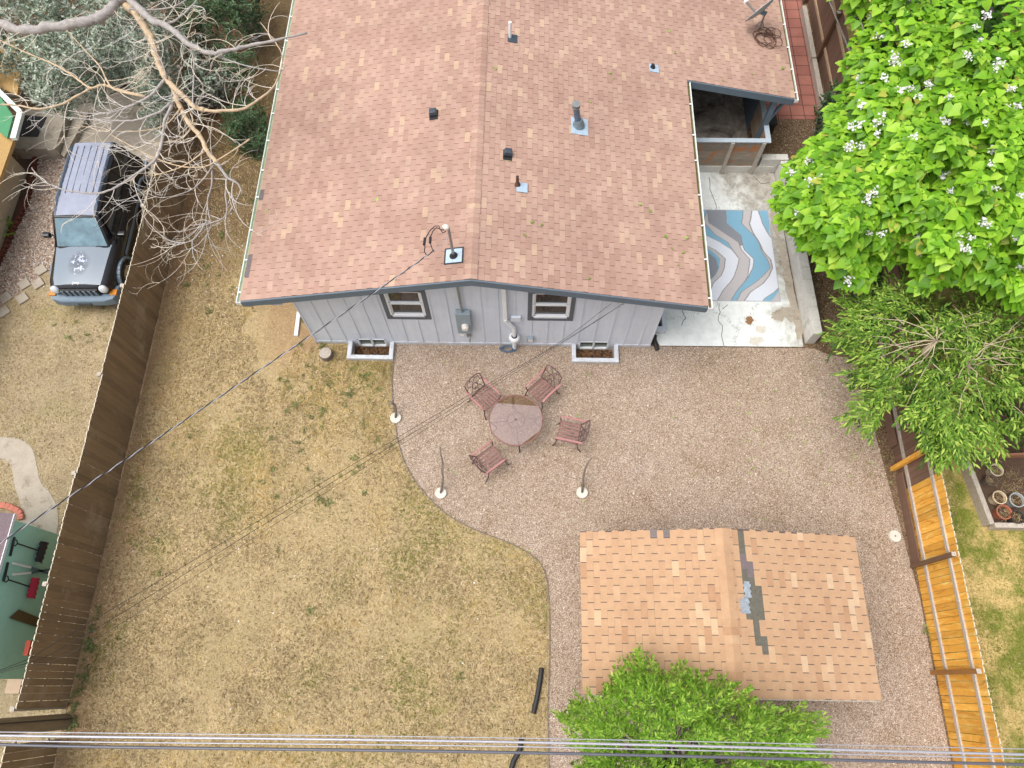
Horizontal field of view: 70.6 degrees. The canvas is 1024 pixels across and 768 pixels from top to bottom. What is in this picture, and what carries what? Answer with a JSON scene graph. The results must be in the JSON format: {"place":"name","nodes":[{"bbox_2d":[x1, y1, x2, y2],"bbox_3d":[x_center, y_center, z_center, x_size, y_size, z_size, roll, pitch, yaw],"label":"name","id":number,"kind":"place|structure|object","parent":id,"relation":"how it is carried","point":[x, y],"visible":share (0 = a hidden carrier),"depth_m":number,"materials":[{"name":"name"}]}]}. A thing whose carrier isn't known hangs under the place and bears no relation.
{"place":"outdoors","nodes":[
{"label":"outdoors","id":0,"kind":"place"},
{"bbox_2d":[0,437,57,533],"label":"garden path","id":1,"kind":"structure","parent":0,"point":[36,499],"depth_m":17.77,"materials":[{"name":"concrete"}]},
{"bbox_2d":[0,224,139,767],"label":"neighbour lawn","id":2,"kind":"structure","parent":0,"point":[53,390],"depth_m":18.80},
{"bbox_2d":[0,502,24,519],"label":"paver border","id":3,"kind":"object","parent":2,"relation":"on","point":[18,511],"visible":0.99,"depth_m":17.49,"materials":[{"name":"pink brick"}]},
{"bbox_2d":[0,36,26,250],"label":"neighbour house","id":4,"kind":"structure","parent":2,"relation":"on","point":[9,163],"depth_m":20.55,"materials":[{"name":"orange"}]},
{"bbox_2d":[15,292,28,304],"bbox_3d":[-13.399,-2.341,19.789,0.280,0.050,0.280,-39,72,-14],"label":"stepping stone","id":5,"kind":"object","parent":2,"relation":"on","point":[22,298],"visible":1,"depth_m":19.76,"materials":[{"name":"stone"}]},
{"bbox_2d":[0,512,60,678],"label":"green shed","id":6,"kind":"structure","parent":2,"relation":"on","point":[15,635],"depth_m":15.73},
{"bbox_2d":[2,562,8,580],"bbox_3d":[-10.704,3.972,15.296,0.030,0.076,0.395,1,67,1],"label":"tool rack","id":7,"kind":"object","parent":6,"relation":"attached to","point":[6,568],"visible":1,"depth_m":15.29,"materials":[{"name":"black metal"}]},
{"bbox_2d":[3,575,39,598],"bbox_3d":[-10.617,4.378,15.685,0.108,1.164,0.440,1,67,1],"label":"snow shovel","id":8,"kind":"object","parent":7,"relation":"hanging from","point":[33,587],"visible":1,"depth_m":15.99,"materials":[{"name":"red plastic"}]},
{"bbox_2d":[9,537,15,555],"bbox_3d":[-10.695,3.480,15.482,0.030,0.077,0.404,1,67,1],"label":"tool rack","id":9,"kind":"object","parent":6,"relation":"attached to","point":[11,550],"visible":1,"depth_m":15.46,"materials":[{"name":"black metal"}]},
{"bbox_2d":[12,539,48,563],"bbox_3d":[-10.603,3.652,15.951,0.108,1.163,0.473,1,67,1],"label":"snow shovel","id":10,"kind":"object","parent":9,"relation":"hanging from","point":[42,549],"visible":1,"depth_m":16.25,"materials":[{"name":"black plastic"}]},
{"bbox_2d":[9,610,38,626],"bbox_3d":[-10.708,5.143,15.890,0.030,0.986,0.303,1,67,1],"label":"flat board","id":11,"kind":"object","parent":6,"relation":"attached to","point":[24,617],"visible":0.86,"depth_m":15.89,"materials":[{"name":"brown wood"}]},
{"bbox_2d":[12,562,49,575],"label":"hedge shears","id":12,"kind":"object","parent":6,"relation":"hanging from","point":[34,568],"visible":1,"depth_m":15.98,"materials":[{"name":"white paint"}]},
{"bbox_2d":[31,277,44,289],"bbox_3d":[-13.092,-2.776,19.968,0.280,0.050,0.280,-39,72,-14],"label":"stepping stone","id":13,"kind":"object","parent":2,"relation":"on","point":[37,283],"visible":1,"depth_m":19.94,"materials":[{"name":"stone"}]},
{"bbox_2d":[69,30,171,218],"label":"driveway","id":14,"kind":"structure","parent":0,"point":[122,100],"depth_m":22.12,"materials":[{"name":"concrete"}]},
{"bbox_2d":[0,0,177,121],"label":"silver leaved tree","id":15,"kind":"object","parent":14,"relation":"on","point":[98,55],"visible":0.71,"depth_m":19.87,"materials":[{"name":"green plant"}]},
{"bbox_2d":[6,48,132,101],"bbox_3d":[-13.804,-9.246,22.118,4.482,0.422,1.102,-28,70,-11],"label":"fallen limb","id":16,"kind":"object","parent":15,"relation":"on","point":[23,96],"visible":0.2,"depth_m":21.95,"materials":[{"name":"wood"}]},
{"bbox_2d":[42,142,150,305],"bbox_3d":[-11.326,-4.386,19.625,2.200,1.873,4.605,-1,67,0],"label":"parked car","id":17,"kind":"object","parent":14,"relation":"on","point":[90,264],"visible":0.91,"depth_m":19.05,"materials":[{"name":"black paint"}]},
{"bbox_2d":[54,0,548,767],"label":"lawn","id":18,"kind":"structure","parent":0,"point":[270,330],"depth_m":16.98,"materials":[{"name":"beige plant"}]},
{"bbox_2d":[136,18,236,135],"bbox_3d":[-9.530,-9.134,21.508,2.747,2.100,4.297,1,67,1],"label":"silver shrub","id":19,"kind":"object","parent":18,"relation":"on","point":[215,82],"visible":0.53,"depth_m":21.18,"materials":[{"name":"green plant"}]},
{"bbox_2d":[165,0,271,92],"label":"dark green shrub","id":20,"kind":"object","parent":18,"relation":"on","point":[238,16],"visible":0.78,"depth_m":21.60,"materials":[{"name":"green plant"}]},
{"bbox_2d":[319,347,332,361],"bbox_3d":[-4.883,-0.778,18.991,0.350,0.205,0.341,1,67,1],"label":"tree stump","id":21,"kind":"object","parent":18,"relation":"on","point":[326,354],"visible":1,"depth_m":18.90,"materials":[{"name":"brown wood"}]},
{"bbox_2d":[273,345,394,443],"bbox_3d":[-4.602,0.238,18.625,3.258,0.084,2.846,1,67,1],"label":"long straw","id":22,"kind":"object","parent":18,"relation":"on","point":[332,379],"visible":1,"depth_m":18.67,"materials":[{"name":"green plant"}]},
{"bbox_2d":[365,411,548,735],"bbox_3d":[-0.912,3.833,17.117,2.423,0.052,8.531,-29,70,-11],"label":"edge straw","id":23,"kind":"object","parent":18,"relation":"on","point":[529,626],"visible":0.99,"depth_m":16.81,"materials":[{"name":"beige plant"}]},
{"bbox_2d":[387,365,548,762],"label":"spilled stones","id":24,"kind":"object","parent":18,"relation":"on","point":[480,533],"visible":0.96,"depth_m":17.25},
{"bbox_2d":[391,361,549,767],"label":"lawn edging","id":25,"kind":"object","parent":18,"relation":"on","point":[502,540],"visible":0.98,"depth_m":17.06,"materials":[{"name":"grey metal"}]},
{"bbox_2d":[509,739,523,767],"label":"drain pipe","id":26,"kind":"object","parent":18,"relation":"on","point":[515,757],"visible":0.72,"depth_m":15.33,"materials":[{"name":"black plastic"}]},
{"bbox_2d":[531,668,543,713],"bbox_3d":[0.568,6.728,15.870,0.133,0.110,0.946,11,68,5],"label":"drain pipe","id":27,"kind":"object","parent":18,"relation":"on","point":[537,692],"visible":1,"depth_m":15.83,"materials":[{"name":"black plastic"}]},
{"bbox_2d":[1,309,614,672],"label":"phone cable","id":28,"kind":"object","parent":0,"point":[285,517],"visible":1,"depth_m":13.28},
{"bbox_2d":[0,0,953,767],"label":"ground","id":29,"kind":"structure","parent":0,"point":[784,134],"depth_m":19.91,"materials":[{"name":"brown soil"}]},
{"bbox_2d":[4,679,22,693],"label":"beige slab","id":30,"kind":"structure","parent":29,"relation":"on","point":[13,686],"depth_m":15.78,"materials":[{"name":"beige concrete"}]},
{"bbox_2d":[0,159,32,251],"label":"garden bed","id":31,"kind":"object","parent":29,"relation":"on","point":[24,163],"visible":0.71,"depth_m":21.23,"materials":[{"name":"soil"}]},
{"bbox_2d":[0,156,38,265],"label":"brick edging","id":32,"kind":"object","parent":31,"relation":"on","point":[19,216],"visible":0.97,"depth_m":20.81,"materials":[{"name":"brown brick"}]},
{"bbox_2d":[0,738,59,767],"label":"brown fence section","id":33,"kind":"object","parent":29,"relation":"on","point":[11,755],"visible":0.83,"depth_m":14.66,"materials":[{"name":"brown wood"}]},
{"bbox_2d":[0,159,65,304],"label":"river stone bed","id":34,"kind":"object","parent":29,"relation":"on","point":[49,223],"visible":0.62,"depth_m":20.58,"materials":[{"name":"grey gravel"}]},
{"bbox_2d":[17,278,31,289],"bbox_3d":[-13.463,-2.762,19.965,0.280,0.050,0.280,-39,72,-14],"label":"stepping stone","id":35,"kind":"object","parent":34,"relation":"on","point":[24,283],"visible":1,"depth_m":19.94,"materials":[{"name":"stone"}]},
{"bbox_2d":[0,713,71,733],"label":"utility pole","id":36,"kind":"object","parent":29,"relation":"on","point":[46,723],"visible":1,"depth_m":14.60,"materials":[{"name":"brown wood"}]},
{"bbox_2d":[0,235,446,543],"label":"service drop","id":37,"kind":"object","parent":36,"relation":"attached to","point":[119,463],"visible":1,"depth_m":12.82,"materials":[{"name":"black metal"}]},
{"bbox_2d":[0,303,611,669],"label":"phone cable","id":38,"kind":"object","parent":36,"relation":"attached to","point":[284,505],"visible":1,"depth_m":13.41,"materials":[{"name":"black rubber"}]},
{"bbox_2d":[0,305,620,671],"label":"phone cable","id":39,"kind":"object","parent":36,"relation":"attached to","point":[289,508],"visible":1,"depth_m":13.43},
{"bbox_2d":[0,743,1023,765],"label":"overhead cable","id":40,"kind":"object","parent":36,"relation":"attached to","point":[514,752],"visible":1,"depth_m":10.13,"materials":[{"name":"grey metal"}]},
{"bbox_2d":[0,734,1023,755],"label":"overhead cable","id":41,"kind":"object","parent":36,"relation":"attached to","point":[516,742],"visible":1,"depth_m":10.00,"materials":[{"name":"silver metal"}]},
{"bbox_2d":[1,732,1023,748],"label":"overhead cable","id":42,"kind":"object","parent":36,"relation":"attached to","point":[513,738],"visible":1,"depth_m":9.93,"materials":[{"name":"silver metal"}]},
{"bbox_2d":[14,108,91,159],"bbox_3d":[-13.817,-7.554,21.750,1.752,0.450,1.755,1,67,1],"label":"concrete porch","id":43,"kind":"object","parent":29,"relation":"on","point":[23,145],"visible":0.61,"depth_m":21.53,"materials":[{"name":"grey concrete"}]},
{"bbox_2d":[19,115,46,136],"bbox_3d":[-14.299,-7.694,21.555,0.686,0.015,0.808,1,67,1],"label":"door mat","id":44,"kind":"object","parent":43,"relation":"on","point":[27,132],"depth_m":21.54,"materials":[{"name":"black rubber"}]},
{"bbox_2d":[9,18,214,711],"bbox_3d":[-9.652,-1.847,18.591,0.150,1.836,18.665,1,67,1],"label":"brown board fence","id":45,"kind":"object","parent":29,"relation":"on","point":[121,374],"visible":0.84,"depth_m":17.25,"materials":[{"name":"brown wood"}]},
{"bbox_2d":[0,0,306,293],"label":"dead tree","id":46,"kind":"object","parent":29,"relation":"on","point":[136,10],"visible":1,"depth_m":16.50,"materials":[{"name":"grey plant"}]},
{"bbox_2d":[217,94,268,160],"bbox_3d":[-7.804,-7.713,21.408,1.733,1.540,2.422,1,67,1],"label":"round shrub","id":47,"kind":"object","parent":29,"relation":"on","point":[259,134],"visible":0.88,"depth_m":21.14,"materials":[{"name":"green plant"}]},
{"bbox_2d":[51,119,930,733],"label":"weeds","id":48,"kind":"object","parent":29,"relation":"on","point":[93,647],"visible":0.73,"depth_m":17.87,"materials":[{"name":"green plant"}]},
{"bbox_2d":[236,0,798,363],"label":"house","id":49,"kind":"structure","parent":29,"relation":"on","point":[353,132],"depth_m":17.38,"materials":[{"name":"grey paint"}]},
{"bbox_2d":[357,339,387,346],"bbox_3d":[-3.697,-1.127,19.189,0.760,0.430,0.090,1,67,1],"label":"basement window","id":50,"kind":"structure","parent":49,"relation":"in","point":[362,342],"depth_m":19.27,"materials":[{"name":"white paint"}]},
{"bbox_2d":[379,290,430,319],"bbox_3d":[-2.534,-1.914,17.216,1.080,1.400,0.110,1,67,1],"label":"window","id":51,"kind":"structure","parent":49,"relation":"in","point":[411,304],"depth_m":17.27,"materials":[{"name":"grey paint"}]},
{"bbox_2d":[429,108,437,119],"bbox_3d":[-1.862,-6.417,17.142,0.210,0.175,0.280,1,67,1],"label":"box vent","id":52,"kind":"object","parent":49,"relation":"on","point":[433,113],"visible":1,"depth_m":17.12,"materials":[{"name":"black metal"}]},
{"bbox_2d":[423,224,463,264],"bbox_3d":[-1.416,-2.730,15.088,0.745,1.420,0.799,1,67,1],"label":"service mast","id":53,"kind":"object","parent":49,"relation":"on","point":[452,255],"visible":1,"depth_m":15.46,"materials":[{"name":"metal"}]},
{"bbox_2d":[455,287,471,341],"bbox_3d":[-1.187,-1.718,17.152,0.360,3.233,0.270,1,67,1],"label":"electric meter","id":54,"kind":"object","parent":49,"relation":"attached to","point":[463,321],"visible":0.97,"depth_m":17.56,"materials":[{"name":"grey paint"}]},
{"bbox_2d":[503,147,511,160],"bbox_3d":[-0.101,-5.285,16.574,0.210,0.175,0.280,1,67,1],"label":"box vent","id":55,"kind":"object","parent":49,"relation":"on","point":[507,153],"visible":1,"depth_m":16.55,"materials":[{"name":"black metal"}]},
{"bbox_2d":[501,289,519,349],"bbox_3d":[-0.016,-1.570,17.622,0.428,3.229,0.286,1,67,1],"label":"radon vent","id":56,"kind":"object","parent":49,"relation":"attached to","point":[514,337],"visible":0.9,"depth_m":17.82,"materials":[{"name":"white paint"}]},
{"bbox_2d":[508,21,516,42],"bbox_3d":[0.011,-8.684,17.862,0.236,0.572,0.260,1,67,1],"label":"white vent pipe","id":57,"kind":"object","parent":49,"relation":"on","point":[512,37],"visible":1,"depth_m":17.96,"materials":[{"name":"paint"}]},
{"bbox_2d":[514,175,527,192],"bbox_3d":[0.201,-4.497,16.213,0.304,0.333,0.262,1,67,1],"label":"rusty vent pipe","id":58,"kind":"object","parent":49,"relation":"on","point":[521,187],"visible":1,"depth_m":16.31,"materials":[{"name":"metal"}]},
{"bbox_2d":[527,292,575,320],"bbox_3d":[0.931,-1.869,17.158,1.110,1.380,0.110,1,67,1],"label":"window","id":59,"kind":"structure","parent":49,"relation":"in","point":[541,307],"depth_m":17.27,"materials":[{"name":"grey paint"}]},
{"bbox_2d":[571,101,587,135],"bbox_3d":[1.608,-6.318,17.069,0.435,0.750,0.500,1,67,1],"label":"flue pipe","id":60,"kind":"object","parent":49,"relation":"on","point":[579,125],"visible":1,"depth_m":17.25,"materials":[{"name":"metal"}]},
{"bbox_2d":[578,342,609,348],"bbox_3d":[2.151,-1.051,19.093,0.800,0.440,0.090,1,67,1],"label":"basement window","id":61,"kind":"structure","parent":49,"relation":"in","point":[582,345],"depth_m":19.18,"materials":[{"name":"white paint"}]},
{"bbox_2d":[743,0,773,27],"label":"satellite dish","id":62,"kind":"object","parent":49,"relation":"attached to","point":[762,11],"visible":1,"depth_m":19.34,"materials":[{"name":"white metal"}]},
{"bbox_2d":[753,27,782,48],"bbox_3d":[7.048,-9.510,19.843,0.903,0.224,0.734,-15,68,-6],"label":"coiled cable","id":63,"kind":"object","parent":49,"relation":"on","point":[767,33],"visible":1,"depth_m":19.85,"materials":[{"name":"metal"}]},
{"bbox_2d":[757,154,821,343],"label":"retaining wall","id":64,"kind":"structure","parent":29,"relation":"on","point":[806,297],"depth_m":19.32,"materials":[{"name":"grey concrete"}]},
{"bbox_2d":[765,0,818,118],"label":"red paver walk","id":65,"kind":"structure","parent":29,"relation":"on","point":[803,108],"depth_m":22.77,"materials":[{"name":"brick"}]},
{"bbox_2d":[776,120,849,350],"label":"dirt pebbles","id":66,"kind":"object","parent":29,"relation":"on","point":[810,268],"visible":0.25,"depth_m":19.87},
{"bbox_2d":[812,78,846,140],"bbox_3d":[9.430,-7.990,21.307,1.068,1.421,2.274,9,68,4],"label":"fence corner vine","id":67,"kind":"object","parent":29,"relation":"on","point":[825,103],"visible":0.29,"depth_m":21.29,"materials":[{"name":"green plant"}]},
{"bbox_2d":[800,0,900,314],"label":"brown fence","id":68,"kind":"object","parent":29,"relation":"on","point":[831,48],"visible":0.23,"depth_m":22.23,"materials":[{"name":"brown wood"}]},
{"bbox_2d":[851,265,903,306],"bbox_3d":[9.701,-2.822,19.163,1.385,1.351,1.601,1,67,1],"label":"shady shrub","id":69,"kind":"object","parent":29,"relation":"on","point":[879,282],"visible":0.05,"depth_m":18.70,"materials":[{"name":"green plant"}]},
{"bbox_2d":[870,286,938,563],"bbox_3d":[9.405,0.915,17.312,0.169,1.791,6.450,1,67,1],"label":"stained brown fence","id":70,"kind":"object","parent":29,"relation":"on","point":[902,443],"visible":0.38,"depth_m":17.33,"materials":[{"name":"brown wood"}]},
{"bbox_2d":[906,473,1005,767],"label":"cedar fence","id":71,"kind":"object","parent":29,"relation":"on","point":[921,495],"visible":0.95,"depth_m":15.45,"materials":[{"name":"brown wood"}]},
{"bbox_2d":[0,740,1023,758],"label":"overhead cable","id":72,"kind":"object","parent":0,"point":[513,746],"visible":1,"depth_m":10.07,"materials":[{"name":"silver metal"}]},
{"bbox_2d":[392,344,951,767],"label":"gravel patio","id":73,"kind":"structure","parent":0,"point":[632,482],"depth_m":17.82,"materials":[{"name":"beige gravel"}]},
{"bbox_2d":[386,396,400,422],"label":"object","id":74,"kind":"object","parent":73,"relation":"on","point":[395,417],"visible":1,"depth_m":18.30,"materials":[{"name":"concrete"}]},
{"bbox_2d":[435,447,446,498],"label":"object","id":75,"kind":"object","parent":73,"relation":"on","point":[440,492],"visible":1,"depth_m":17.53,"materials":[{"name":"concrete"}]},
{"bbox_2d":[17,47,898,752],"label":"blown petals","id":76,"kind":"object","parent":73,"relation":"on","point":[227,301],"visible":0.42,"depth_m":19.85,"materials":[{"name":"white plant"}]},
{"bbox_2d":[464,373,502,420],"bbox_3d":[-0.725,0.288,18.073,0.620,1.010,0.803,-43,73,-15],"label":"patio chair","id":77,"kind":"object","parent":73,"relation":"on","point":[493,394],"visible":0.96,"depth_m":18.08,"materials":[{"name":"paint"}]},
{"bbox_2d":[469,440,508,481],"bbox_3d":[-0.568,1.821,17.434,0.803,1.010,0.620,-36,72,-13],"label":"patio chair","id":78,"kind":"object","parent":73,"relation":"on","point":[471,456],"visible":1,"depth_m":17.47,"materials":[{"name":"pink paint"}]},
{"bbox_2d":[488,394,542,452],"bbox_3d":[0.096,1.008,17.913,1.334,0.746,1.334,1,67,1],"label":"patio table","id":79,"kind":"object","parent":73,"relation":"on","point":[535,420],"visible":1,"depth_m":17.61,"materials":[{"name":"paint"}]},
{"bbox_2d":[524,365,561,412],"bbox_3d":[0.793,0.086,18.145,0.803,1.010,0.620,-43,73,-15],"label":"patio chair","id":80,"kind":"object","parent":73,"relation":"on","point":[542,378],"visible":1,"depth_m":18.15,"materials":[{"name":"pink paint"}]},
{"bbox_2d":[552,416,589,451],"bbox_3d":[1.458,1.172,17.688,0.803,1.010,0.620,13,68,6],"label":"patio chair","id":81,"kind":"object","parent":73,"relation":"on","point":[577,442],"visible":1,"depth_m":17.71,"materials":[{"name":"pink paint"}]},
{"bbox_2d":[263,29,891,710],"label":"leaf litter","id":82,"kind":"object","parent":73,"relation":"on","point":[723,391],"visible":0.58,"depth_m":17.89,"materials":[{"name":"brown plant"}]},
{"bbox_2d":[576,457,591,498],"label":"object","id":83,"kind":"object","parent":73,"relation":"on","point":[582,492],"visible":1,"depth_m":17.52,"materials":[{"name":"concrete"}]},
{"bbox_2d":[550,642,832,767],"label":"bright green tree","id":84,"kind":"object","parent":73,"relation":"on","point":[708,715],"visible":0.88,"depth_m":12.40,"materials":[{"name":"green plant"}]},
{"bbox_2d":[580,528,881,701],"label":"garden shed","id":85,"kind":"structure","parent":73,"relation":"on","point":[774,615],"depth_m":14.16,"materials":[{"name":"brown"}]},
{"bbox_2d":[888,530,900,541],"bbox_3d":[9.063,3.603,17.122,0.284,0.066,0.282,1,67,1],"label":"base disc","id":86,"kind":"object","parent":73,"relation":"on","point":[894,535],"visible":1,"depth_m":17.10,"materials":[{"name":"plastic"}]},
{"bbox_2d":[691,88,747,137],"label":"carport floor","id":87,"kind":"structure","parent":0,"point":[718,115],"depth_m":22.06,"materials":[{"name":"concrete"}]},
{"bbox_2d":[655,172,803,346],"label":"white patio","id":88,"kind":"structure","parent":0,"point":[737,191],"depth_m":19.46,"materials":[{"name":"white concrete"}]},
{"bbox_2d":[696,100,772,174],"bbox_3d":[6.121,-7.314,20.980,2.950,1.330,1.960,1,67,1],"label":"porch enclosure","id":89,"kind":"object","parent":88,"relation":"on","point":[728,155],"visible":0.61,"depth_m":20.58,"materials":[{"name":"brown wood"}]},
{"bbox_2d":[703,210,780,301],"bbox_3d":[6.048,-3.619,20.152,2.510,0.004,2.980,1,67,1],"label":"patio rug","id":90,"kind":"object","parent":88,"relation":"on","point":[741,259],"visible":0.71,"depth_m":20.12,"materials":[{"name":"multicoloured fabric"}]},
{"bbox_2d":[771,307,800,322],"bbox_3d":[7.338,-1.856,19.415,0.811,0.001,0.503,1,67,1],"label":"bare concrete","id":91,"kind":"object","parent":88,"relation":"on","point":[789,314],"visible":1,"depth_m":19.41,"materials":[{"name":"beige concrete"}]},
{"bbox_2d":[770,211,802,339],"bbox_3d":[7.557,-3.044,19.908,0.267,0.001,4.144,-3,67,-1],"label":"damp stain","id":92,"kind":"object","parent":88,"relation":"on","point":[788,280],"visible":0.91,"depth_m":19.83,"materials":[{"name":"concrete"}]},
{"bbox_2d":[841,0,1023,767],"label":"green lawn","id":93,"kind":"structure","parent":0,"point":[969,517],"depth_m":16.80,"materials":[{"name":"green plant"}]},
{"bbox_2d":[766,0,1023,316],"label":"flowering tree","id":94,"kind":"object","parent":93,"relation":"on","point":[931,224],"visible":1,"depth_m":15.62,"materials":[{"name":"green plant"}]},
{"bbox_2d":[817,266,1023,476],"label":"narrow leaved tree","id":95,"kind":"object","parent":93,"relation":"on","point":[936,375],"visible":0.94,"depth_m":15.64,"materials":[{"name":"green plant"}]},
{"bbox_2d":[955,401,1023,530],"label":"raised bed","id":96,"kind":"object","parent":93,"relation":"on","point":[979,493],"visible":0.49,"depth_m":17.46,"materials":[{"name":"brown wood"}]},
{"bbox_2d":[981,473,997,486],"bbox_3d":[11.435,2.334,17.392,0.337,0.280,0.360,1,67,1],"label":"flower pot","id":97,"kind":"object","parent":96,"relation":"on","point":[989,480],"visible":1,"depth_m":17.32,"materials":[{"name":"brown ceramic"}]},
{"bbox_2d":[985,463,1003,476],"bbox_3d":[11.651,2.081,17.495,0.353,0.280,0.408,-17,68,-6],"label":"flower pot","id":98,"kind":"object","parent":96,"relation":"on","point":[999,471],"visible":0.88,"depth_m":17.42,"materials":[{"name":"beige ceramic"}]},
{"bbox_2d":[988,490,1007,504],"bbox_3d":[11.558,2.735,17.224,0.387,0.280,0.385,1,67,1],"label":"flower pot","id":99,"kind":"object","parent":96,"relation":"on","point":[997,497],"visible":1,"depth_m":17.16,"materials":[{"name":"beige ceramic"}]},
{"bbox_2d":[992,504,1011,520],"bbox_3d":[11.540,3.081,17.080,0.368,0.280,0.428,16,68,7],"label":"flower pot","id":100,"kind":"object","parent":96,"relation":"on","point":[1002,511],"visible":1,"depth_m":17.03,"materials":[{"name":"ceramic"}]},
{"bbox_2d":[994,397,1023,452],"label":"compost bed","id":101,"kind":"object","parent":96,"relation":"in","point":[1010,449],"depth_m":18.08,"materials":[{"name":"soil"}]},
{"bbox_2d":[999,467,1023,492],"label":"dried plants","id":102,"kind":"object","parent":96,"relation":"on","point":[1007,480],"visible":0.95,"depth_m":17.47,"materials":[{"name":"brown plant"}]},
{"bbox_2d":[1005,493,1023,507],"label":"flower pot","id":103,"kind":"object","parent":96,"relation":"on","point":[1016,500],"visible":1,"depth_m":17.13,"materials":[{"name":"grey ceramic"}]},
{"bbox_2d":[1007,510,1023,523],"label":"flower pot","id":104,"kind":"object","parent":96,"relation":"on","point":[1017,516],"visible":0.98,"depth_m":16.98,"materials":[{"name":"brown ceramic"}]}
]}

